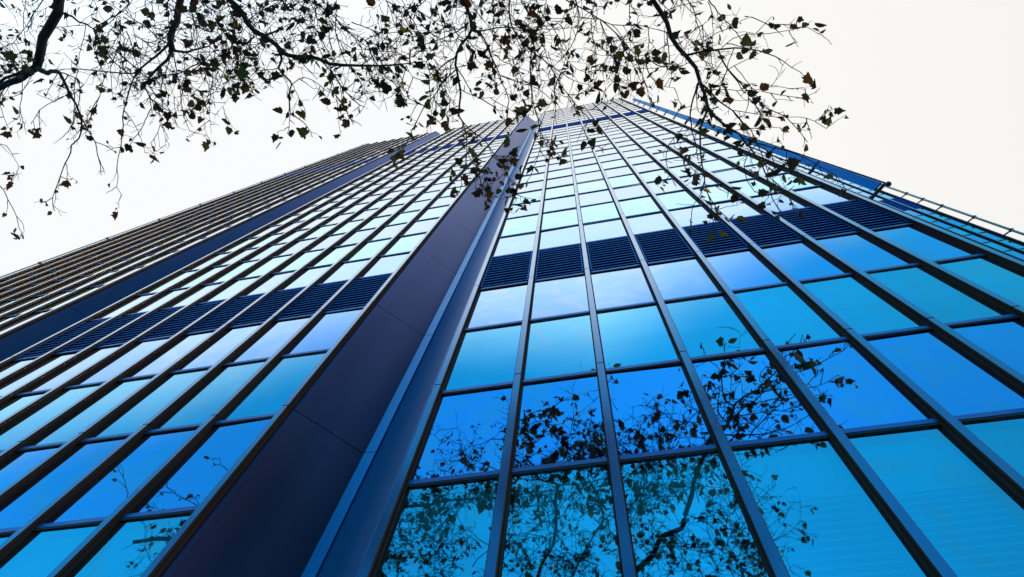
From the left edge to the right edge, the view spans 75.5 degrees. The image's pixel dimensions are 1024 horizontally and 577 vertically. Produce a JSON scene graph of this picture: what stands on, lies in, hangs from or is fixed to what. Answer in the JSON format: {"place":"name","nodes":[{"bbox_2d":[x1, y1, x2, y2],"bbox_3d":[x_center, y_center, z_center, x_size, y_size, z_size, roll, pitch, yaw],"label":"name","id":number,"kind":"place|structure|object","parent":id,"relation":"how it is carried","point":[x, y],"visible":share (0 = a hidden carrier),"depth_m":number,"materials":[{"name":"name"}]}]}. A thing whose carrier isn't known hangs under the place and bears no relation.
{"place":"outdoors","nodes":[
{"label":"outdoors","id":0,"kind":"place"},
{"bbox_2d":[0,97,1023,576],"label":"office tower","id":1,"kind":"structure","parent":0,"point":[366,359],"depth_m":7.48,"materials":[{"name":"glass"}]},
{"bbox_2d":[0,534,11,543],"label":"window pane","id":2,"kind":"structure","parent":1,"relation":"in","point":[3,537],"depth_m":6.09,"materials":[{"name":"blue glass"}]},
{"bbox_2d":[0,300,15,306],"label":"window pane","id":3,"kind":"structure","parent":1,"relation":"in","point":[5,303],"depth_m":17.45,"materials":[{"name":"white glass"}]},
{"bbox_2d":[0,296,42,314],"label":"window pane","id":4,"kind":"structure","parent":1,"relation":"in","point":[34,298],"depth_m":16.89,"materials":[{"name":"white glass"}]},
{"bbox_2d":[0,393,44,420],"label":"window pane","id":5,"kind":"structure","parent":1,"relation":"in","point":[11,406],"depth_m":9.60,"materials":[{"name":"blue glass"}]},
{"bbox_2d":[11,272,54,287],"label":"window pane","id":6,"kind":"structure","parent":1,"relation":"in","point":[44,275],"depth_m":20.44,"materials":[{"name":"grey glass"}]},
{"bbox_2d":[7,291,71,317],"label":"window pane","id":7,"kind":"structure","parent":1,"relation":"in","point":[47,300],"depth_m":16.54,"materials":[{"name":"white glass"}]},
{"bbox_2d":[0,524,99,576],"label":"window pane","id":8,"kind":"structure","parent":1,"relation":"in","point":[41,552],"depth_m":5.75,"materials":[{"name":"blue glass"}]},
{"bbox_2d":[0,385,99,449],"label":"window pane","id":9,"kind":"structure","parent":1,"relation":"in","point":[21,427],"depth_m":8.98,"materials":[{"name":"blue glass"}]},
{"bbox_2d":[35,268,77,283],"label":"window pane","id":10,"kind":"structure","parent":1,"relation":"in","point":[70,270],"depth_m":20.31,"materials":[{"name":"grey glass"}]},
{"bbox_2d":[49,252,81,264],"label":"window pane","id":11,"kind":"structure","parent":1,"relation":"in","point":[79,252],"depth_m":23.93,"materials":[{"name":"grey glass"}]},
{"bbox_2d":[38,286,101,312],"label":"window pane","id":12,"kind":"structure","parent":1,"relation":"in","point":[88,290],"depth_m":16.43,"materials":[{"name":"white glass"}]},
{"bbox_2d":[57,264,101,281],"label":"window pane","id":13,"kind":"structure","parent":1,"relation":"in","point":[94,266],"depth_m":20.18,"materials":[{"name":"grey glass"}]},
{"bbox_2d":[71,248,103,259],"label":"window pane","id":14,"kind":"structure","parent":1,"relation":"in","point":[102,248],"depth_m":23.89,"materials":[{"name":"grey glass"}]},
{"bbox_2d":[25,377,152,446],"bbox_3d":[-5.510,1.618,8.784,0.719,1.878,0.015,-9,-73,7],"label":"window pane","id":15,"kind":"structure","parent":1,"relation":"in","point":[69,427],"depth_m":8.71,"materials":[{"name":"blue glass"}]},
{"bbox_2d":[84,260,125,275],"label":"window pane","id":16,"kind":"structure","parent":1,"relation":"in","point":[113,264],"depth_m":20.11,"materials":[{"name":"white glass"}]},
{"bbox_2d":[90,245,122,256],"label":"window pane","id":17,"kind":"structure","parent":1,"relation":"in","point":[120,245],"depth_m":23.77,"materials":[{"name":"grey glass"}]},
{"bbox_2d":[108,241,144,254],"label":"window pane","id":18,"kind":"structure","parent":1,"relation":"in","point":[143,241],"depth_m":23.65,"materials":[{"name":"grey glass"}]},
{"bbox_2d":[66,513,191,576],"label":"window pane","id":19,"kind":"structure","parent":1,"relation":"in","point":[130,547],"depth_m":5.56,"materials":[{"name":"blue glass"}]},
{"bbox_2d":[109,255,152,271],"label":"window pane","id":20,"kind":"structure","parent":1,"relation":"in","point":[141,258],"depth_m":20.03,"materials":[{"name":"white glass"}]},
{"bbox_2d":[87,369,207,437],"bbox_3d":[-4.692,1.494,8.684,0.748,1.878,0.014,-9,-73,7],"label":"window pane","id":21,"kind":"structure","parent":1,"relation":"in","point":[147,405],"depth_m":8.62,"materials":[{"name":"blue glass"}]},
{"bbox_2d":[132,237,166,249],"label":"window pane","id":22,"kind":"structure","parent":1,"relation":"in","point":[156,240],"depth_m":23.58,"materials":[{"name":"white glass"}]},
{"bbox_2d":[136,251,176,266],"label":"window pane","id":23,"kind":"structure","parent":1,"relation":"in","point":[166,254],"depth_m":19.92,"materials":[{"name":"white glass"}]},
{"bbox_2d":[140,270,197,294],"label":"window pane","id":24,"kind":"structure","parent":1,"relation":"in","point":[180,276],"depth_m":16.13,"materials":[{"name":"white glass"}]},
{"bbox_2d":[155,234,185,245],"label":"window pane","id":25,"kind":"structure","parent":1,"relation":"in","point":[178,236],"depth_m":23.50,"materials":[{"name":"white glass"}]},
{"bbox_2d":[173,230,207,243],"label":"window pane","id":26,"kind":"structure","parent":1,"relation":"in","point":[191,236],"depth_m":23.38,"materials":[{"name":"white glass"}]},
{"bbox_2d":[174,266,225,288],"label":"window pane","id":27,"kind":"structure","parent":1,"relation":"in","point":[209,272],"depth_m":16.03,"materials":[{"name":"white glass"}]},
{"bbox_2d":[151,361,265,429],"bbox_3d":[-3.847,1.366,8.582,0.772,1.878,0.015,-9,-73,7],"label":"window pane","id":28,"kind":"structure","parent":1,"relation":"in","point":[201,404],"depth_m":8.51,"materials":[{"name":"blue glass"}]},
{"bbox_2d":[199,227,227,237],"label":"window pane","id":29,"kind":"structure","parent":1,"relation":"in","point":[220,229],"depth_m":23.28,"materials":[{"name":"white glass"}]},
{"bbox_2d":[206,260,257,285],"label":"window pane","id":30,"kind":"structure","parent":1,"relation":"in","point":[238,268],"depth_m":15.94,"materials":[{"name":"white glass"}]},
{"bbox_2d":[218,238,255,254],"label":"window pane","id":31,"kind":"structure","parent":1,"relation":"in","point":[242,243],"depth_m":19.57,"materials":[{"name":"white glass"}]},
{"bbox_2d":[242,233,282,250],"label":"window pane","id":32,"kind":"structure","parent":1,"relation":"in","point":[263,241],"depth_m":19.49,"materials":[{"name":"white glass"}]},
{"bbox_2d":[238,255,290,278],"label":"window pane","id":33,"kind":"structure","parent":1,"relation":"in","point":[267,265],"depth_m":15.84,"materials":[{"name":"white glass"}]},
{"bbox_2d":[216,352,325,425],"bbox_3d":[-2.984,1.235,8.477,0.787,1.878,0.015,-8,-73,7],"label":"window pane","id":34,"kind":"structure","parent":1,"relation":"in","point":[272,390],"depth_m":8.41,"materials":[{"name":"blue glass"}]},
{"bbox_2d":[271,215,297,226],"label":"window pane","id":35,"kind":"structure","parent":1,"relation":"in","point":[286,219],"depth_m":22.96,"materials":[{"name":"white glass"}]},
{"bbox_2d":[271,229,307,245],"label":"window pane","id":36,"kind":"structure","parent":1,"relation":"in","point":[287,238],"depth_m":19.38,"materials":[{"name":"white glass"}]},
{"bbox_2d":[274,250,321,274],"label":"window pane","id":37,"kind":"structure","parent":1,"relation":"in","point":[301,259],"depth_m":15.74,"materials":[{"name":"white glass"}]},
{"bbox_2d":[290,211,320,223],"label":"window pane","id":38,"kind":"structure","parent":1,"relation":"in","point":[309,215],"depth_m":22.86,"materials":[{"name":"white glass"}]},
{"bbox_2d":[296,224,336,241],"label":"window pane","id":39,"kind":"structure","parent":1,"relation":"in","point":[318,231],"depth_m":19.28,"materials":[{"name":"white glass"}]},
{"bbox_2d":[313,207,343,219],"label":"window pane","id":40,"kind":"structure","parent":1,"relation":"in","point":[331,211],"depth_m":22.77,"materials":[{"name":"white glass"}]},
{"bbox_2d":[305,245,354,269],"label":"window pane","id":41,"kind":"structure","parent":1,"relation":"in","point":[334,254],"depth_m":15.62,"materials":[{"name":"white glass"}]},
{"bbox_2d":[326,220,362,236],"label":"window pane","id":42,"kind":"structure","parent":1,"relation":"in","point":[347,226],"depth_m":19.17,"materials":[{"name":"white glass"}]},
{"bbox_2d":[340,203,367,213],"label":"window pane","id":43,"kind":"structure","parent":1,"relation":"in","point":[353,208],"depth_m":22.66,"materials":[{"name":"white glass"}]},
{"bbox_2d":[344,239,389,261],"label":"window pane","id":44,"kind":"structure","parent":1,"relation":"in","point":[367,250],"depth_m":15.53,"materials":[{"name":"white glass"}]},
{"bbox_2d":[356,215,390,231],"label":"window pane","id":45,"kind":"structure","parent":1,"relation":"in","point":[373,222],"depth_m":19.08,"materials":[{"name":"white glass"}]},
{"bbox_2d":[364,199,390,210],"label":"window pane","id":46,"kind":"structure","parent":1,"relation":"in","point":[377,204],"depth_m":22.55,"materials":[{"name":"white glass"}]},
{"bbox_2d":[388,195,413,205],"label":"window pane","id":47,"kind":"structure","parent":1,"relation":"in","point":[400,200],"depth_m":22.44,"materials":[{"name":"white glass"}]},
{"bbox_2d":[385,210,419,226],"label":"window pane","id":48,"kind":"structure","parent":1,"relation":"in","point":[402,217],"depth_m":19.01,"materials":[{"name":"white glass"}]},
{"bbox_2d":[381,233,425,255],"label":"window pane","id":49,"kind":"structure","parent":1,"relation":"in","point":[406,243],"depth_m":15.41,"materials":[{"name":"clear glass"}]},
{"bbox_2d":[412,191,438,201],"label":"window pane","id":50,"kind":"structure","parent":1,"relation":"in","point":[429,195],"depth_m":22.36,"materials":[{"name":"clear glass"}]},
{"bbox_2d":[416,205,448,221],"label":"window pane","id":51,"kind":"structure","parent":1,"relation":"in","point":[432,212],"depth_m":18.88,"materials":[{"name":"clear glass"}]},
{"bbox_2d":[375,477,498,576],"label":"window pane","id":52,"kind":"structure","parent":1,"relation":"in","point":[439,530],"depth_m":5.01,"materials":[{"name":"blue glass"}]},
{"bbox_2d":[433,177,452,183],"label":"window pane","id":53,"kind":"structure","parent":1,"relation":"in","point":[446,179],"depth_m":25.66,"materials":[{"name":"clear glass"}]},
{"bbox_2d":[439,186,464,197],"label":"window pane","id":54,"kind":"structure","parent":1,"relation":"in","point":[447,191],"depth_m":22.33,"materials":[{"name":"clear glass"}]},
{"bbox_2d":[456,173,474,179],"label":"window pane","id":55,"kind":"structure","parent":1,"relation":"in","point":[470,175],"depth_m":25.44,"materials":[{"name":"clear glass"}]},
{"bbox_2d":[444,324,521,389],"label":"window pane","id":56,"kind":"structure","parent":1,"relation":"in","point":[487,356],"depth_m":8.07,"materials":[{"name":"blue glass"}]},
{"bbox_2d":[500,214,537,235],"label":"window pane","id":57,"kind":"structure","parent":1,"relation":"in","point":[527,223],"depth_m":15.09,"materials":[{"name":"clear glass"}]},
{"bbox_2d":[512,190,541,203],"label":"window pane","id":58,"kind":"structure","parent":1,"relation":"in","point":[533,194],"depth_m":18.62,"materials":[{"name":"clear glass"}]},
{"bbox_2d":[520,173,544,182],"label":"window pane","id":59,"kind":"structure","parent":1,"relation":"in","point":[535,177],"depth_m":21.88,"materials":[{"name":"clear glass"}]},
{"bbox_2d":[525,160,545,167],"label":"window pane","id":60,"kind":"structure","parent":1,"relation":"in","point":[539,163],"depth_m":25.30,"materials":[{"name":"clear glass"}]},
{"bbox_2d":[523,314,595,379],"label":"window pane","id":61,"kind":"structure","parent":1,"relation":"in","point":[559,346],"depth_m":7.96,"materials":[{"name":"blue glass"}]},
{"bbox_2d":[541,208,577,231],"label":"window pane","id":62,"kind":"structure","parent":1,"relation":"in","point":[564,217],"depth_m":14.97,"materials":[{"name":"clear glass"}]},
{"bbox_2d":[545,185,573,198],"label":"window pane","id":63,"kind":"structure","parent":1,"relation":"in","point":[569,189],"depth_m":18.43,"materials":[{"name":"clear glass"}]},
{"bbox_2d":[547,168,571,179],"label":"window pane","id":64,"kind":"structure","parent":1,"relation":"in","point":[563,172],"depth_m":21.80,"materials":[{"name":"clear glass"}]},
{"bbox_2d":[549,156,569,163],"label":"window pane","id":65,"kind":"structure","parent":1,"relation":"in","point":[551,161],"depth_m":25.20,"materials":[{"name":"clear glass"}]},
{"bbox_2d":[500,464,621,576],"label":"window pane","id":66,"kind":"structure","parent":1,"relation":"in","point":[560,523],"depth_m":4.82,"materials":[{"name":"blue glass"}]},
{"bbox_2d":[573,152,593,160],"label":"window pane","id":67,"kind":"structure","parent":1,"relation":"in","point":[585,155],"depth_m":25.00,"materials":[{"name":"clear glass"}]},
{"bbox_2d":[574,164,599,173],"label":"window pane","id":68,"kind":"structure","parent":1,"relation":"in","point":[593,167],"depth_m":21.70,"materials":[{"name":"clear glass"}]},
{"bbox_2d":[577,179,607,193],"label":"window pane","id":69,"kind":"structure","parent":1,"relation":"in","point":[598,184],"depth_m":18.33,"materials":[{"name":"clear glass"}]},
{"bbox_2d":[581,202,619,224],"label":"window pane","id":70,"kind":"structure","parent":1,"relation":"in","point":[604,211],"depth_m":14.87,"materials":[{"name":"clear glass"}]},
{"bbox_2d":[596,148,617,155],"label":"window pane","id":71,"kind":"structure","parent":1,"relation":"in","point":[613,150],"depth_m":24.87,"materials":[{"name":"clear glass"}]},
{"bbox_2d":[601,159,626,169],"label":"window pane","id":72,"kind":"structure","parent":1,"relation":"in","point":[616,163],"depth_m":21.59,"materials":[{"name":"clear glass"}]},
{"bbox_2d":[608,174,639,188],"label":"window pane","id":73,"kind":"structure","parent":1,"relation":"in","point":[627,179],"depth_m":18.23,"materials":[{"name":"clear glass"}]},
{"bbox_2d":[619,144,639,150],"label":"window pane","id":74,"kind":"structure","parent":1,"relation":"in","point":[631,147],"depth_m":24.84,"materials":[{"name":"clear glass"}]},
{"bbox_2d":[597,304,680,367],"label":"window pane","id":75,"kind":"structure","parent":1,"relation":"in","point":[634,335],"depth_m":7.85,"materials":[{"name":"blue glass"}]},
{"bbox_2d":[619,196,660,217],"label":"window pane","id":76,"kind":"structure","parent":1,"relation":"in","point":[641,205],"depth_m":14.75,"materials":[{"name":"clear glass"}]},
{"bbox_2d":[627,155,654,164],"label":"window pane","id":77,"kind":"structure","parent":1,"relation":"in","point":[645,158],"depth_m":21.48,"materials":[{"name":"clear glass"}]},
{"bbox_2d":[641,141,662,146],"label":"window pane","id":78,"kind":"structure","parent":1,"relation":"in","point":[654,143],"depth_m":24.72,"materials":[{"name":"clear glass"}]},
{"bbox_2d":[639,169,672,181],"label":"window pane","id":79,"kind":"structure","parent":1,"relation":"in","point":[647,176],"depth_m":18.19,"materials":[{"name":"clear glass"}]},
{"bbox_2d":[653,151,679,160],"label":"window pane","id":80,"kind":"structure","parent":1,"relation":"in","point":[670,154],"depth_m":21.38,"materials":[{"name":"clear glass"}]},
{"bbox_2d":[663,137,685,143],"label":"window pane","id":81,"kind":"structure","parent":1,"relation":"in","point":[669,140],"depth_m":24.56,"materials":[{"name":"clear glass"}]},
{"bbox_2d":[656,190,702,208],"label":"window pane","id":82,"kind":"structure","parent":1,"relation":"in","point":[672,200],"depth_m":14.68,"materials":[{"name":"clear glass"}]},
{"bbox_2d":[669,164,702,177],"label":"window pane","id":83,"kind":"structure","parent":1,"relation":"in","point":[677,170],"depth_m":18.15,"materials":[{"name":"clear glass"}]},
{"bbox_2d":[678,147,706,154],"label":"window pane","id":84,"kind":"structure","parent":1,"relation":"in","point":[691,150],"depth_m":21.09,"materials":[{"name":"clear glass"}]},
{"bbox_2d":[621,452,769,576],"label":"window pane","id":85,"kind":"structure","parent":1,"relation":"in","point":[687,518],"depth_m":4.63,"materials":[{"name":"blue glass"}]},
{"bbox_2d":[665,295,761,356],"bbox_3d":[2.330,0.429,7.830,0.771,1.878,0.014,-9,-73,7],"label":"window pane","id":86,"kind":"structure","parent":1,"relation":"in","point":[709,325],"depth_m":7.74,"materials":[{"name":"blue glass"}]},
{"bbox_2d":[698,159,734,171],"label":"window pane","id":87,"kind":"structure","parent":1,"relation":"in","point":[720,164],"depth_m":17.90,"materials":[{"name":"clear glass"}]},
{"bbox_2d":[693,185,740,202],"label":"window pane","id":88,"kind":"structure","parent":1,"relation":"in","point":[716,194],"depth_m":14.53,"materials":[{"name":"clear glass"}]},
{"bbox_2d":[703,142,730,150],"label":"window pane","id":89,"kind":"structure","parent":1,"relation":"in","point":[715,146],"depth_m":21.20,"materials":[{"name":"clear glass"}]},
{"bbox_2d":[729,155,762,166],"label":"window pane","id":90,"kind":"structure","parent":1,"relation":"in","point":[754,160],"depth_m":17.86,"materials":[{"name":"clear glass"}]},
{"bbox_2d":[729,179,778,195],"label":"window pane","id":91,"kind":"structure","parent":1,"relation":"in","point":[746,189],"depth_m":14.55,"materials":[{"name":"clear glass"}]},
{"bbox_2d":[734,285,843,345],"bbox_3d":[3.168,0.302,7.729,0.735,1.878,0.019,-9,-73,7],"label":"window pane","id":92,"kind":"structure","parent":1,"relation":"in","point":[782,313],"depth_m":7.64,"materials":[{"name":"blue glass"}]},
{"bbox_2d":[768,173,820,190],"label":"window pane","id":93,"kind":"structure","parent":1,"relation":"in","point":[777,179],"depth_m":14.32,"materials":[{"name":"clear glass"}]},
{"bbox_2d":[733,439,930,576],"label":"window pane","id":94,"kind":"structure","parent":1,"relation":"in","point":[821,520],"depth_m":4.44,"materials":[{"name":"blue glass"}]},
{"bbox_2d":[801,275,925,338],"bbox_3d":[3.971,0.181,7.631,0.703,1.878,0.016,-9,-73,7],"label":"window pane","id":95,"kind":"structure","parent":1,"relation":"in","point":[864,309],"depth_m":7.54,"materials":[{"name":"blue glass"}]},
{"bbox_2d":[847,426,1023,576],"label":"window pane","id":96,"kind":"structure","parent":1,"relation":"in","point":[973,520],"depth_m":4.37,"materials":[{"name":"blue glass"}]},
{"bbox_2d":[867,266,1017,322],"bbox_3d":[4.768,0.060,7.534,0.720,1.878,0.019,-8,-73,7],"label":"window pane","id":97,"kind":"structure","parent":1,"relation":"in","point":[946,301],"depth_m":7.44,"materials":[{"name":"blue glass"}]},
{"bbox_2d":[937,256,1023,306],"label":"window pane","id":98,"kind":"structure","parent":1,"relation":"in","point":[1006,281],"depth_m":7.69,"materials":[{"name":"blue glass"}]},
{"bbox_2d":[962,416,1023,476],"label":"window pane","id":99,"kind":"structure","parent":1,"relation":"in","point":[1005,436],"depth_m":4.89,"materials":[{"name":"blue glass"}]},
{"bbox_2d":[0,0,1023,278],"label":"sky","id":100,"kind":"structure","parent":0,"point":[931,92],"materials":[{"name":"white"}]},
{"bbox_2d":[743,144,1023,261],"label":"office tower","id":101,"kind":"structure","parent":0,"point":[1001,243],"depth_m":42.61,"materials":[{"name":"blue glass"}]},
{"bbox_2d":[880,194,895,198],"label":"window pane","id":102,"kind":"structure","parent":101,"relation":"in","point":[884,195],"depth_m":49.86,"materials":[{"name":"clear glass"}]},
{"bbox_2d":[917,215,937,221],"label":"window pane","id":103,"kind":"structure","parent":101,"relation":"in","point":[928,218],"depth_m":43.03,"materials":[{"name":"blue glass"}]},
{"bbox_2d":[930,213,950,219],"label":"window pane","id":104,"kind":"structure","parent":101,"relation":"in","point":[938,215],"depth_m":42.93,"materials":[{"name":"blue glass"}]},
{"bbox_2d":[947,227,972,235],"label":"window pane","id":105,"kind":"structure","parent":101,"relation":"in","point":[956,229],"depth_m":39.53,"materials":[{"name":"blue glass"}]},
{"bbox_2d":[961,225,985,232],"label":"window pane","id":106,"kind":"structure","parent":101,"relation":"in","point":[970,227],"depth_m":39.46,"materials":[{"name":"blue glass"}]},
{"bbox_2d":[984,242,1011,250],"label":"window pane","id":107,"kind":"structure","parent":101,"relation":"in","point":[994,244],"depth_m":36.08,"materials":[{"name":"blue glass"}]},
{"bbox_2d":[1001,239,1023,247],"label":"window pane","id":108,"kind":"structure","parent":101,"relation":"in","point":[1018,245],"depth_m":36.03,"materials":[{"name":"blue glass"}]},
{"bbox_3d":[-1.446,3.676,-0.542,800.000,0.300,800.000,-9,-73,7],"label":"ground","id":109,"kind":"structure","parent":0,"visible":0},
{"bbox_2d":[0,0,848,242],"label":"plane tree","id":110,"kind":"object","parent":109,"relation":"on","point":[26,71],"visible":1,"depth_m":9.80,"materials":[{"name":"black plant"}]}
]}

